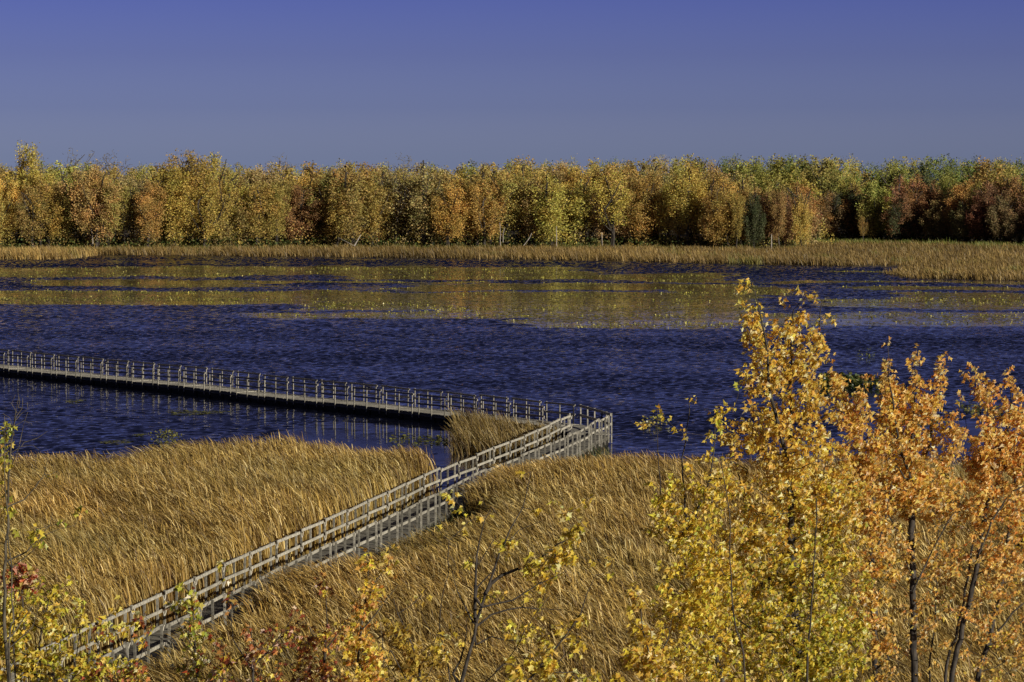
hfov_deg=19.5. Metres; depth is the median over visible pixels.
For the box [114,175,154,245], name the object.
autumn tree
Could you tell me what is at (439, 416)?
boardwalk section
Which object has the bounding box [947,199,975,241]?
autumn tree
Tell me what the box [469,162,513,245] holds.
autumn tree
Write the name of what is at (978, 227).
autumn tree
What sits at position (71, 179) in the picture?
autumn tree
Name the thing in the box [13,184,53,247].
autumn tree
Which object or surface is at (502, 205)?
autumn tree
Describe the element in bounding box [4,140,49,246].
autumn tree
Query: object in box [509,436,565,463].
boardwalk section
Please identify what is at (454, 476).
boardwalk section
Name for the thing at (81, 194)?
autumn tree
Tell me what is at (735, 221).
autumn tree
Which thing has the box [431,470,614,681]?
maple tree
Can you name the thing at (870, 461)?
maple tree
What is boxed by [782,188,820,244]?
autumn tree
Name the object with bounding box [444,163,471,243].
autumn tree
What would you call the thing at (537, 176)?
autumn tree
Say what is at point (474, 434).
reed bed
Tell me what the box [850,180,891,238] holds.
autumn tree
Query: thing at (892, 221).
autumn tree
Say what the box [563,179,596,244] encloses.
autumn tree
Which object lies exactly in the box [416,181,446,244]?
autumn tree
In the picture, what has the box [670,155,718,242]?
autumn tree
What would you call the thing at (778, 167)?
autumn tree
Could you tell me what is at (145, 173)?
autumn tree
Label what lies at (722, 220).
autumn tree
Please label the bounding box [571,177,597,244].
autumn tree
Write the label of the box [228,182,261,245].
autumn tree
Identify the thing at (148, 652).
boardwalk section
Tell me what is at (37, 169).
bare tree
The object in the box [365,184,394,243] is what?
autumn tree
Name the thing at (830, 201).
autumn tree
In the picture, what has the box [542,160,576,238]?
autumn tree
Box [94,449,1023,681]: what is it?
reed bed
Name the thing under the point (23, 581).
maple sapling
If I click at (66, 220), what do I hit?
autumn tree
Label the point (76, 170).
autumn tree
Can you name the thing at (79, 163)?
bare tree
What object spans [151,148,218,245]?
autumn tree
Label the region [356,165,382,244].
autumn tree
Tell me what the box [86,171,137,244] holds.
autumn tree
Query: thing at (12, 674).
boardwalk section
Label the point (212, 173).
autumn tree
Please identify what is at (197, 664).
maple sapling
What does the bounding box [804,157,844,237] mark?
autumn tree
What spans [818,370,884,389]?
weed mat
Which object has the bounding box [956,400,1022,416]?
weed mat
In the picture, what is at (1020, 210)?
autumn tree
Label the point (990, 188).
autumn tree
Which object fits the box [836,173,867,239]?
autumn tree
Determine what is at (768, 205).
autumn tree
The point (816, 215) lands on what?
autumn tree
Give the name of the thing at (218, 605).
boardwalk section
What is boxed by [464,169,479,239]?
autumn tree
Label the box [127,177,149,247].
bare tree
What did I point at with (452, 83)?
sky
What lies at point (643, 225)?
autumn tree
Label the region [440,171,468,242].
autumn tree
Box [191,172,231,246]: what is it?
autumn tree
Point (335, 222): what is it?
autumn tree
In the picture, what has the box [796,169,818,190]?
autumn tree
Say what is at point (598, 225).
autumn tree
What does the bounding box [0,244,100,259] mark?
marsh grass
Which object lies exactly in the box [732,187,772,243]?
autumn tree
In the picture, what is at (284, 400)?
boardwalk section
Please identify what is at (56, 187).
autumn tree
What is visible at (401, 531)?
boardwalk section
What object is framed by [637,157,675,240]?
autumn tree
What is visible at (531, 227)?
autumn tree
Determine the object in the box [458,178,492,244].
autumn tree
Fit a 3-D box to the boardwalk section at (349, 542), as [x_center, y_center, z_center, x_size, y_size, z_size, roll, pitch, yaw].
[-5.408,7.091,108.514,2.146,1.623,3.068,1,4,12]
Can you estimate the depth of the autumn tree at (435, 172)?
487.68 m
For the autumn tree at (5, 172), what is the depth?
500.23 m
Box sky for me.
[0,0,1023,186]
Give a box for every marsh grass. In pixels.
[0,237,1023,265]
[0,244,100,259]
[882,258,1023,280]
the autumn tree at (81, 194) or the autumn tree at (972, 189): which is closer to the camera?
the autumn tree at (81, 194)
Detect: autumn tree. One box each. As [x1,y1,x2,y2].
[0,163,16,182]
[0,174,24,245]
[0,186,12,237]
[0,195,18,244]
[1,177,34,245]
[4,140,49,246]
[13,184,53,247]
[19,167,56,238]
[20,187,74,245]
[21,175,62,246]
[41,170,67,241]
[43,160,83,244]
[43,166,68,185]
[46,194,78,245]
[52,177,77,242]
[66,172,115,235]
[67,162,122,246]
[68,158,132,230]
[75,183,119,245]
[77,179,105,247]
[80,163,99,237]
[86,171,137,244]
[92,175,134,246]
[105,159,140,242]
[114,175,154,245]
[132,180,168,246]
[134,163,155,232]
[135,162,174,243]
[148,164,205,244]
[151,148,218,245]
[151,168,191,246]
[152,171,190,237]
[179,166,201,241]
[180,177,236,246]
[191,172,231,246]
[195,151,242,244]
[200,177,230,245]
[204,171,250,244]
[209,159,241,188]
[213,191,252,244]
[219,166,248,234]
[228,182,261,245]
[230,180,284,246]
[235,169,265,238]
[241,182,271,242]
[242,179,261,245]
[243,167,271,231]
[248,162,281,241]
[259,175,312,244]
[261,162,296,239]
[264,182,292,247]
[278,184,323,244]
[283,170,323,238]
[293,160,341,236]
[294,179,317,240]
[302,168,354,240]
[304,175,344,243]
[305,169,335,244]
[317,161,390,244]
[325,164,351,232]
[325,185,350,245]
[326,167,362,243]
[349,161,388,241]
[352,176,394,245]
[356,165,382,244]
[363,162,412,242]
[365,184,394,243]
[367,199,392,239]
[379,169,396,236]
[384,160,463,246]
[385,174,430,244]
[388,163,414,243]
[411,165,467,242]
[414,169,453,244]
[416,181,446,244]
[426,181,472,247]
[427,173,462,242]
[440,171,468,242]
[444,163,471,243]
[455,164,518,242]
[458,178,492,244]
[462,179,506,245]
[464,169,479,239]
[466,178,513,246]
[468,160,500,190]
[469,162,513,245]
[479,166,542,245]
[479,168,524,242]
[491,159,546,238]
[502,165,556,245]
[509,159,539,238]
[517,177,548,245]
[518,173,588,246]
[526,165,554,241]
[537,163,574,234]
[537,192,563,245]
[539,162,596,240]
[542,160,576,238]
[553,165,610,241]
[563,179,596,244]
[569,161,604,236]
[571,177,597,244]
[587,161,616,244]
[588,169,632,245]
[588,176,635,238]
[594,162,643,245]
[608,160,652,233]
[609,177,654,244]
[615,171,653,244]
[626,177,670,243]
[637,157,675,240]
[639,170,673,240]
[643,168,665,245]
[652,177,684,245]
[658,181,692,245]
[664,170,710,245]
[665,167,702,246]
[665,202,689,245]
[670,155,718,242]
[672,161,720,233]
[692,168,729,241]
[695,184,731,248]
[701,176,748,243]
[708,166,741,189]
[709,187,746,246]
[711,160,758,240]
[723,179,763,241]
[724,171,756,195]
[727,195,756,245]
[729,193,745,246]
[731,164,780,199]
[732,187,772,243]
[742,192,766,247]
[754,191,786,248]
[758,185,787,243]
[761,153,822,215]
[763,175,793,201]
[769,184,788,246]
[772,193,800,247]
[778,168,818,206]
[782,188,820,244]
[786,159,818,182]
[788,181,819,239]
[791,192,814,245]
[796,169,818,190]
[799,155,847,191]
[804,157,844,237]
[808,193,824,233]
[815,172,848,231]
[816,191,849,238]
[817,190,842,240]
[832,187,861,237]
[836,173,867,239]
[837,182,865,238]
[841,169,879,235]
[843,168,873,190]
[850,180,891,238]
[854,195,884,238]
[859,215,868,241]
[861,169,893,238]
[865,187,908,239]
[875,162,922,195]
[877,197,918,240]
[879,174,927,240]
[879,190,924,239]
[893,188,930,239]
[895,159,942,237]
[901,172,935,233]
[914,180,943,235]
[918,201,952,243]
[923,187,958,239]
[931,169,960,211]
[943,180,974,242]
[945,160,989,240]
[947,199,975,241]
[953,155,1012,207]
[964,192,994,241]
[966,181,993,240]
[968,177,1010,241]
[984,195,1021,242]
[986,155,1021,233]
[986,177,1023,240]
[989,167,1022,195]
[989,189,1023,241]
[999,174,1023,242]
[1015,193,1023,231]
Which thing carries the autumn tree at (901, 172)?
on the ground at (515, 259)
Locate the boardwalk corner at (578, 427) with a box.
[552,404,611,442]
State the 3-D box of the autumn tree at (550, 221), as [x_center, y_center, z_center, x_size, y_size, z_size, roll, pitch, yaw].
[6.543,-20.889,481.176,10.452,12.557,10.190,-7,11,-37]
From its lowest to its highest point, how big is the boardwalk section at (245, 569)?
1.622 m
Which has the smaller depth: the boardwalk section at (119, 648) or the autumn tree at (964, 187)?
the boardwalk section at (119, 648)
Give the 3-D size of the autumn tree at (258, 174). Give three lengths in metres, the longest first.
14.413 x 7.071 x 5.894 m
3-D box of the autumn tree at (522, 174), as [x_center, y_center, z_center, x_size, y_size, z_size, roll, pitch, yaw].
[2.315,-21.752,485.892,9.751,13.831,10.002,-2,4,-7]
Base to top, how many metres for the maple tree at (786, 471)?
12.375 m
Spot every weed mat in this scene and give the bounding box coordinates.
[100,439,130,443]
[166,410,231,414]
[389,432,452,447]
[641,414,668,424]
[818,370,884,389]
[853,348,874,357]
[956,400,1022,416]
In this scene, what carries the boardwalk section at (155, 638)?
on the lake water
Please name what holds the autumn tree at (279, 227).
on the ground at (515, 259)
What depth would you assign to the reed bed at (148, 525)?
107.68 m
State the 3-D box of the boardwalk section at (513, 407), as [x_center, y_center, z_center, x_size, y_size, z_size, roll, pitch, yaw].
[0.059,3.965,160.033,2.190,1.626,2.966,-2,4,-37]
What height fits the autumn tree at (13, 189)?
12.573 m
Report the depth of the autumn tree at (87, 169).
498.29 m
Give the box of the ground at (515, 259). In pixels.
[1,225,1022,681]
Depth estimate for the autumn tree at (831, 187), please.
525.16 m
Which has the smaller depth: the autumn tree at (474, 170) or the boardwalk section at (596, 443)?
the boardwalk section at (596, 443)
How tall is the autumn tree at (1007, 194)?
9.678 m
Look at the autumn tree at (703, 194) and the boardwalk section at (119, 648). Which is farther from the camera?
the autumn tree at (703, 194)
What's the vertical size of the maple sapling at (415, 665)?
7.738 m
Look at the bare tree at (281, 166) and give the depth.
495.85 m
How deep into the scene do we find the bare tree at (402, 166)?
497.36 m
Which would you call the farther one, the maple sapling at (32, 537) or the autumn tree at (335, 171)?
the autumn tree at (335, 171)
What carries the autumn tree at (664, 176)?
on the ground at (515, 259)
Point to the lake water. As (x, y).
(628, 376)
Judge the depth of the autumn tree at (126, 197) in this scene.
475.23 m
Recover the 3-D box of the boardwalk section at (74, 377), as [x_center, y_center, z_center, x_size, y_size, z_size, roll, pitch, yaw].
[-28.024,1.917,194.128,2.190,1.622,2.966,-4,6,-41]
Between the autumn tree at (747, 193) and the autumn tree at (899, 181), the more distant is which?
the autumn tree at (899, 181)
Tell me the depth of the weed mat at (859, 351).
217.34 m
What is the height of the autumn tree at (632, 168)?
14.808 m
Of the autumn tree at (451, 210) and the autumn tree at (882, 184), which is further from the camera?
the autumn tree at (882, 184)
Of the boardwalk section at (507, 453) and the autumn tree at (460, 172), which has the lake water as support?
the boardwalk section at (507, 453)
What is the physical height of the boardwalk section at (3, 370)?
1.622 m
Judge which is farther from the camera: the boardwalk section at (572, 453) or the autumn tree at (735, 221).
the autumn tree at (735, 221)
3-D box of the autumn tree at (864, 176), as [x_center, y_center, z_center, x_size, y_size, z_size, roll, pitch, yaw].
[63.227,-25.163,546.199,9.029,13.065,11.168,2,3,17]
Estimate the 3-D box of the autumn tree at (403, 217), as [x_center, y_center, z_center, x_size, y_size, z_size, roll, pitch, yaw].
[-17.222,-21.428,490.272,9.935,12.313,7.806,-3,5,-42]
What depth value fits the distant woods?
545.25 m
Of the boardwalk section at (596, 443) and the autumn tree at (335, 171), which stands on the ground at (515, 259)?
the autumn tree at (335, 171)
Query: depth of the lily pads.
312.30 m
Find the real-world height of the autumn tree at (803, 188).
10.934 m
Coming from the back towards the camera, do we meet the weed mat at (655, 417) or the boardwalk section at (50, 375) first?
the boardwalk section at (50, 375)
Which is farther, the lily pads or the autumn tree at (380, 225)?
the autumn tree at (380, 225)
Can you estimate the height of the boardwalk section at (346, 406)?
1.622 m
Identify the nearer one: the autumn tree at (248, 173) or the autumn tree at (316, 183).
the autumn tree at (316, 183)
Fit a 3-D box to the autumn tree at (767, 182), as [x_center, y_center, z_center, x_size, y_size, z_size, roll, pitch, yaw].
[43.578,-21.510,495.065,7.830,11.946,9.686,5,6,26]
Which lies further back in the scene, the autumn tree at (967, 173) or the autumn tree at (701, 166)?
the autumn tree at (967, 173)
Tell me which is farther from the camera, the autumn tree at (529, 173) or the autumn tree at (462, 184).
the autumn tree at (529, 173)
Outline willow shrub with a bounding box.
[147,428,182,449]
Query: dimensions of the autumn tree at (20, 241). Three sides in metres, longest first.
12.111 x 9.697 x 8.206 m
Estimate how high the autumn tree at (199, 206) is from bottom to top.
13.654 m
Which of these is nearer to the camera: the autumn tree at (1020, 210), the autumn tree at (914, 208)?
the autumn tree at (1020, 210)
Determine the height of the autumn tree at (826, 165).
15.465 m
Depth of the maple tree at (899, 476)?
56.12 m
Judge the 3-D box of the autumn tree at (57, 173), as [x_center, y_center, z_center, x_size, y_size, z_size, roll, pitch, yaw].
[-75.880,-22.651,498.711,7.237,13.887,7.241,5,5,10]
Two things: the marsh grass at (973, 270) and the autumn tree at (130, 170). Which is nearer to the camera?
the marsh grass at (973, 270)
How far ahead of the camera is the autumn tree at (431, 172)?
497.68 m
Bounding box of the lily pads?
[0,265,1023,328]
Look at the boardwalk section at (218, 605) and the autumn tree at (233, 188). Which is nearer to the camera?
the boardwalk section at (218, 605)
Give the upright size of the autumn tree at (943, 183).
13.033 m
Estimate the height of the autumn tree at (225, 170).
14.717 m
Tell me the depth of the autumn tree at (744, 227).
477.19 m
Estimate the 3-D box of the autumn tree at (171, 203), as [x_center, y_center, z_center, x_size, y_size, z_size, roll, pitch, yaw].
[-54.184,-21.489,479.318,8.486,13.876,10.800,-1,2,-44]
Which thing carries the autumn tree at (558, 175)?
on the ground at (515, 259)
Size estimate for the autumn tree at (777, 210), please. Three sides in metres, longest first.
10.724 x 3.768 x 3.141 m
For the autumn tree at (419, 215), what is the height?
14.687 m
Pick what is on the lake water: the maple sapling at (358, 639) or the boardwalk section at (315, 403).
the boardwalk section at (315, 403)
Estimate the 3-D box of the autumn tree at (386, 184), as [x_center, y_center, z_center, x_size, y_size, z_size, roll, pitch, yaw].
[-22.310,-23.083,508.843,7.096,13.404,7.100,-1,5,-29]
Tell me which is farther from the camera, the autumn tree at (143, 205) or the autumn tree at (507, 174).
the autumn tree at (507, 174)
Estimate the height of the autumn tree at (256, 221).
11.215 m
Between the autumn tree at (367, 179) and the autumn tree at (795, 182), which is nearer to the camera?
the autumn tree at (367, 179)
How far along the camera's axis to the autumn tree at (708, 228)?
476.08 m
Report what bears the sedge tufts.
on the lake water
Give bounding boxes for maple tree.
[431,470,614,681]
[634,372,754,681]
[694,278,876,681]
[823,349,904,681]
[860,336,970,681]
[926,430,1023,681]
[944,362,1023,681]
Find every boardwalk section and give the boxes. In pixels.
[0,349,10,364]
[0,350,33,375]
[1,662,91,681]
[7,352,56,378]
[20,641,129,681]
[30,354,80,380]
[55,356,105,382]
[59,623,166,677]
[79,359,130,385]
[96,607,196,665]
[104,361,156,388]
[130,364,183,390]
[130,593,229,650]
[156,366,210,393]
[163,578,255,631]
[182,368,235,396]
[193,566,281,612]
[208,371,262,399]
[222,552,307,596]
[235,374,290,402]
[249,542,331,583]
[263,377,319,406]
[275,531,355,571]
[291,379,348,409]
[300,520,378,560]
[321,382,377,413]
[324,510,398,556]
[346,501,418,546]
[352,385,412,415]
[367,492,437,536]
[384,388,445,420]
[386,483,453,524]
[405,475,470,517]
[417,391,478,423]
[423,467,486,499]
[440,462,502,491]
[449,394,510,424]
[458,456,519,485]
[476,447,535,478]
[481,397,543,423]
[493,441,551,469]
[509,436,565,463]
[514,401,577,433]
[523,430,578,458]
[536,424,590,458]
[549,418,600,454]
[560,415,609,448]
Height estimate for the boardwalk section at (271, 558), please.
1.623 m
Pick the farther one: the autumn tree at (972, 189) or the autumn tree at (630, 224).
the autumn tree at (972, 189)
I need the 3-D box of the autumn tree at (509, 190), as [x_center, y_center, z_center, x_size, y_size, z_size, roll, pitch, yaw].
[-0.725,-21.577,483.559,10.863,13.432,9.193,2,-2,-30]
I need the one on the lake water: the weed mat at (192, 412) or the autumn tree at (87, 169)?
the weed mat at (192, 412)
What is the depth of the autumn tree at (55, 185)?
483.08 m
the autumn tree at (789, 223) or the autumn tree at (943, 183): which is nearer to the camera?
the autumn tree at (789, 223)
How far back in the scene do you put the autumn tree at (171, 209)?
478.55 m
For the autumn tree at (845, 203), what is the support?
on the ground at (515, 259)
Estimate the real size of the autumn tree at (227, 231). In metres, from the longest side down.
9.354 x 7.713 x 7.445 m
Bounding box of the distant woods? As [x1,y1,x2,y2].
[2,153,1023,235]
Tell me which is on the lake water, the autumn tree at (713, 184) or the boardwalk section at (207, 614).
the boardwalk section at (207, 614)
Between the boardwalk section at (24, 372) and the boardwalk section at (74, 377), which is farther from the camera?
the boardwalk section at (24, 372)
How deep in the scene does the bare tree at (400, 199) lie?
484.90 m
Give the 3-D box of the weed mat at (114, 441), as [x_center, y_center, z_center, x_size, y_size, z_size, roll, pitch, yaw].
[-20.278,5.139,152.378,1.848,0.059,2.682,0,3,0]
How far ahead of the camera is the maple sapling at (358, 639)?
44.23 m
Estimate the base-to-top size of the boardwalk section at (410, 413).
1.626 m
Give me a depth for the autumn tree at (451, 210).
479.74 m
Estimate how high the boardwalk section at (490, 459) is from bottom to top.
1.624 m
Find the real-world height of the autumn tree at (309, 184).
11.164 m
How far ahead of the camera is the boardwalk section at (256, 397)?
178.05 m
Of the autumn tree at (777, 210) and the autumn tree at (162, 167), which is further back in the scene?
the autumn tree at (162, 167)
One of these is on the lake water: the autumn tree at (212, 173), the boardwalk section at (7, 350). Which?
the boardwalk section at (7, 350)
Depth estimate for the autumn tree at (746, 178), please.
488.27 m
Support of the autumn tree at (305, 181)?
on the ground at (515, 259)
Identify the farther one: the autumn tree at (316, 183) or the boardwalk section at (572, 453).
the autumn tree at (316, 183)
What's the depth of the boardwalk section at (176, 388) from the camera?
184.97 m
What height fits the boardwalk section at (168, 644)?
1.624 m
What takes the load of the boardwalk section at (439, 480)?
on the lake water
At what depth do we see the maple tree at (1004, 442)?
57.21 m
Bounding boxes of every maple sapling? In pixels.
[0,395,87,681]
[0,560,43,681]
[0,575,130,681]
[73,610,155,681]
[162,555,230,681]
[197,590,304,681]
[287,572,348,681]
[332,543,399,681]
[369,590,447,681]
[485,556,613,681]
[609,582,685,681]
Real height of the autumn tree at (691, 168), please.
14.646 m
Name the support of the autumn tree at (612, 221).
on the ground at (515, 259)
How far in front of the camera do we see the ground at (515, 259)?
448.03 m
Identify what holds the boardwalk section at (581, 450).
on the lake water
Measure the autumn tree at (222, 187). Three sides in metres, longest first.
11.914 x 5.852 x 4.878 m
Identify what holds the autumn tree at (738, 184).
on the ground at (515, 259)
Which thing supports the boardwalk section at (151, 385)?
on the lake water
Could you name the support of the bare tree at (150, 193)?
on the ground at (515, 259)
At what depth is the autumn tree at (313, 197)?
485.55 m
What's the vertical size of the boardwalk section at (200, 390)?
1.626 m
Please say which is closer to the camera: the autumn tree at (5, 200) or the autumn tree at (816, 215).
the autumn tree at (5, 200)
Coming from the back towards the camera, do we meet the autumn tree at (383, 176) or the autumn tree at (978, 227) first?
the autumn tree at (978, 227)
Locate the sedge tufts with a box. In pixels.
[158,442,615,667]
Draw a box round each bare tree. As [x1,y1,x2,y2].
[9,153,56,181]
[54,147,106,236]
[87,149,129,243]
[117,200,133,243]
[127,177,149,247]
[129,173,169,231]
[253,153,297,181]
[378,168,417,243]
[380,152,427,189]
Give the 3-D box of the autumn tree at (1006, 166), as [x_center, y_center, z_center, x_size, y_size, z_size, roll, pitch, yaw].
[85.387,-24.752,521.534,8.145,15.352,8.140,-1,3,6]
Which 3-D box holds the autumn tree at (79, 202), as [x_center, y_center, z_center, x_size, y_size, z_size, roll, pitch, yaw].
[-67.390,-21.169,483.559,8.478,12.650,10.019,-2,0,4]
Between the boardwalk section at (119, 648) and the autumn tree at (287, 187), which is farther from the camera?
the autumn tree at (287, 187)
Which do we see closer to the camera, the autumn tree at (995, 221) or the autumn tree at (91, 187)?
the autumn tree at (91, 187)
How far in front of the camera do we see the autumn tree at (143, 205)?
474.70 m
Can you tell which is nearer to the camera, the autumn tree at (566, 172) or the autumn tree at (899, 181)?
the autumn tree at (566, 172)
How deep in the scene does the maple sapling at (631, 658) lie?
46.34 m
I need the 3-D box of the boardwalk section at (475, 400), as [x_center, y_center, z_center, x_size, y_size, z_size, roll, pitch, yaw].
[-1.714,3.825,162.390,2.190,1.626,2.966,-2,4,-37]
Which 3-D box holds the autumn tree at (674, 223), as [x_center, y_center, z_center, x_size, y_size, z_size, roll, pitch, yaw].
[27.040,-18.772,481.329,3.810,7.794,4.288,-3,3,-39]
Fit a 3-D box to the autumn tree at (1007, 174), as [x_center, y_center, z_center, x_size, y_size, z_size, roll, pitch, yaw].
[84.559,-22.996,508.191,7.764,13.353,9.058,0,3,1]
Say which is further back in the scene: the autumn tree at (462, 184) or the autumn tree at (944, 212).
the autumn tree at (944, 212)
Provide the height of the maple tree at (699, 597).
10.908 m
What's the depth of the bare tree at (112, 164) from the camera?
497.37 m
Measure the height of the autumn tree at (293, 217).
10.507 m
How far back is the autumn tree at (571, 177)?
487.05 m
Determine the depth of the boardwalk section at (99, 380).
191.74 m
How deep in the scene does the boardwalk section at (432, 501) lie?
120.33 m
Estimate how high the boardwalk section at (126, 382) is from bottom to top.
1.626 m
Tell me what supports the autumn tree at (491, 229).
on the ground at (515, 259)
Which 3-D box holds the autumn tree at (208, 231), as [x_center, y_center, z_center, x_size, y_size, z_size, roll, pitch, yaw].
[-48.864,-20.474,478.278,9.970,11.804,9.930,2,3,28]
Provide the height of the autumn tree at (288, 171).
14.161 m
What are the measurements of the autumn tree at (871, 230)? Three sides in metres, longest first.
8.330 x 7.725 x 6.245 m
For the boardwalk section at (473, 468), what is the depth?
129.32 m
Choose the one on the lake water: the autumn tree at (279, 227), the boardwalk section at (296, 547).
the boardwalk section at (296, 547)
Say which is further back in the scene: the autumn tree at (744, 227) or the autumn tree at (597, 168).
the autumn tree at (597, 168)
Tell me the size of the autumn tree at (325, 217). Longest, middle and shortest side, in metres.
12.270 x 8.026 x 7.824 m
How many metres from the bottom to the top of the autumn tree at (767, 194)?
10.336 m
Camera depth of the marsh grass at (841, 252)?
445.79 m
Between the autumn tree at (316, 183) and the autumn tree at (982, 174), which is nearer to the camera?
the autumn tree at (316, 183)
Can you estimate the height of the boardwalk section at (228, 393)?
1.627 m
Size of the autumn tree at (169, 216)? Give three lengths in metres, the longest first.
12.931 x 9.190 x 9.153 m
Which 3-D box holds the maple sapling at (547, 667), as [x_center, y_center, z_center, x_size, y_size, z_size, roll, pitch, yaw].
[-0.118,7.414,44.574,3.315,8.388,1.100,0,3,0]
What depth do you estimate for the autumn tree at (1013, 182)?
502.88 m
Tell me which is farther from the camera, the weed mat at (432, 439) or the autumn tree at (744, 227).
the autumn tree at (744, 227)
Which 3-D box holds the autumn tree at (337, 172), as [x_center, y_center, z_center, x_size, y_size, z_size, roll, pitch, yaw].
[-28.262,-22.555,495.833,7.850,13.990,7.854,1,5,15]
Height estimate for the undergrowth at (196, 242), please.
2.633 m
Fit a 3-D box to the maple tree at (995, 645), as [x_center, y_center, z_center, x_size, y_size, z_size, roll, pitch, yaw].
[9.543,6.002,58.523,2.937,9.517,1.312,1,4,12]
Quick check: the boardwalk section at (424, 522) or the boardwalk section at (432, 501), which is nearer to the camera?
the boardwalk section at (424, 522)
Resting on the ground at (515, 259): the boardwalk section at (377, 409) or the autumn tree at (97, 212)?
the autumn tree at (97, 212)
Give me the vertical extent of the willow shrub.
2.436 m
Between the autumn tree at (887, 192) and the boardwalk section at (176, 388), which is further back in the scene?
the autumn tree at (887, 192)
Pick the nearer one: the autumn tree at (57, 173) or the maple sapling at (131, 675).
the maple sapling at (131, 675)
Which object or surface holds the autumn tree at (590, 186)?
on the ground at (515, 259)
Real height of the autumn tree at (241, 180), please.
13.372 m
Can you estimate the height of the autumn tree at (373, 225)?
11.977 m
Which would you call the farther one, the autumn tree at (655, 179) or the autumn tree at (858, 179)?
the autumn tree at (858, 179)
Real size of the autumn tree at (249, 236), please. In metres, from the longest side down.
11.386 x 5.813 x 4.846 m
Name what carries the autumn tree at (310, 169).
on the ground at (515, 259)
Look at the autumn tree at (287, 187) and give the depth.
486.72 m
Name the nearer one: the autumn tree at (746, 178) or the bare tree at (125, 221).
the bare tree at (125, 221)
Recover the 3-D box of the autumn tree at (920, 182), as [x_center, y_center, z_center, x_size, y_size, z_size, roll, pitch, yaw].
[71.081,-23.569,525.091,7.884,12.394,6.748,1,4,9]
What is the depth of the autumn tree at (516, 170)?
497.30 m
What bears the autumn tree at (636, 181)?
on the ground at (515, 259)
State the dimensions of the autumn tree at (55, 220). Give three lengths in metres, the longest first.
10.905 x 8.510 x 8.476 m
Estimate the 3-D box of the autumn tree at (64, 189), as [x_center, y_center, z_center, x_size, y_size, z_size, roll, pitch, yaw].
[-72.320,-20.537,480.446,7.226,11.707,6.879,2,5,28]
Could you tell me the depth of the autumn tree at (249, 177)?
497.12 m
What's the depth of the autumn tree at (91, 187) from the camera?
475.29 m
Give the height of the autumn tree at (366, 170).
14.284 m
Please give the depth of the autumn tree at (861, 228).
505.09 m
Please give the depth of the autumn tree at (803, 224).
476.54 m
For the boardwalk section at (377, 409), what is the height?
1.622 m
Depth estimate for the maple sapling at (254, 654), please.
44.33 m
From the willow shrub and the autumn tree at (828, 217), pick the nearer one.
the willow shrub
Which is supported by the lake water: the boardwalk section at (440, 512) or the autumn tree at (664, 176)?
the boardwalk section at (440, 512)
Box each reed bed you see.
[0,430,438,681]
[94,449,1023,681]
[441,404,562,456]
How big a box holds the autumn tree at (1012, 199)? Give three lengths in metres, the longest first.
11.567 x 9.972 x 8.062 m
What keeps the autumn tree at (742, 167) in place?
on the ground at (515, 259)
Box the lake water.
[0,254,1023,502]
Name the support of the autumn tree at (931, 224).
on the ground at (515, 259)
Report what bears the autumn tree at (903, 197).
on the ground at (515, 259)
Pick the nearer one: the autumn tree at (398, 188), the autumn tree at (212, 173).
the autumn tree at (212, 173)
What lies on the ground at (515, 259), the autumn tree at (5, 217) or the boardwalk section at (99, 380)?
the autumn tree at (5, 217)
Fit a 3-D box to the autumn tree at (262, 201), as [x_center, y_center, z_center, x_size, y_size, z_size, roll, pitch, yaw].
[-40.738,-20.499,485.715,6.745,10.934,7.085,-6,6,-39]
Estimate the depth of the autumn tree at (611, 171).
490.59 m
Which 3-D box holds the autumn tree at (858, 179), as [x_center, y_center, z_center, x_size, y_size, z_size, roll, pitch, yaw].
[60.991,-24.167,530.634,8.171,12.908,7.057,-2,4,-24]
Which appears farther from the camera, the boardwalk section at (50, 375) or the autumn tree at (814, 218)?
the autumn tree at (814, 218)
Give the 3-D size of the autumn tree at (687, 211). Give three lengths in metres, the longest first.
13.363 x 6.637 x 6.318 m
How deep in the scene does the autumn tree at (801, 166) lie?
541.68 m
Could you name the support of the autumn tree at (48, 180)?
on the ground at (515, 259)
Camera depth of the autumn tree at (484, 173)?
485.48 m
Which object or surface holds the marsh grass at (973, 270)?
on the ground at (515, 259)
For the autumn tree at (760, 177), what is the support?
on the ground at (515, 259)
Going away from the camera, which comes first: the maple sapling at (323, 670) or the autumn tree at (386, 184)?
the maple sapling at (323, 670)
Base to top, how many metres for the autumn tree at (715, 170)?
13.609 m
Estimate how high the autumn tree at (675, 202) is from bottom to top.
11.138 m
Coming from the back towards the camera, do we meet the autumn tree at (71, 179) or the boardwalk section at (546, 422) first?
the autumn tree at (71, 179)
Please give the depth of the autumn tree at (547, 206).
482.76 m
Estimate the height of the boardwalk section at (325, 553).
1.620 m
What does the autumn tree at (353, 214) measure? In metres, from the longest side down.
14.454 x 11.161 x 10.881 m
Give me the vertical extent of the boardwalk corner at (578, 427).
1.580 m
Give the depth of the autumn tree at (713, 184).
483.84 m
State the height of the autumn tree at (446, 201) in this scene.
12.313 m
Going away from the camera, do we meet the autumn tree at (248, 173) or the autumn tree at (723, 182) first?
the autumn tree at (723, 182)

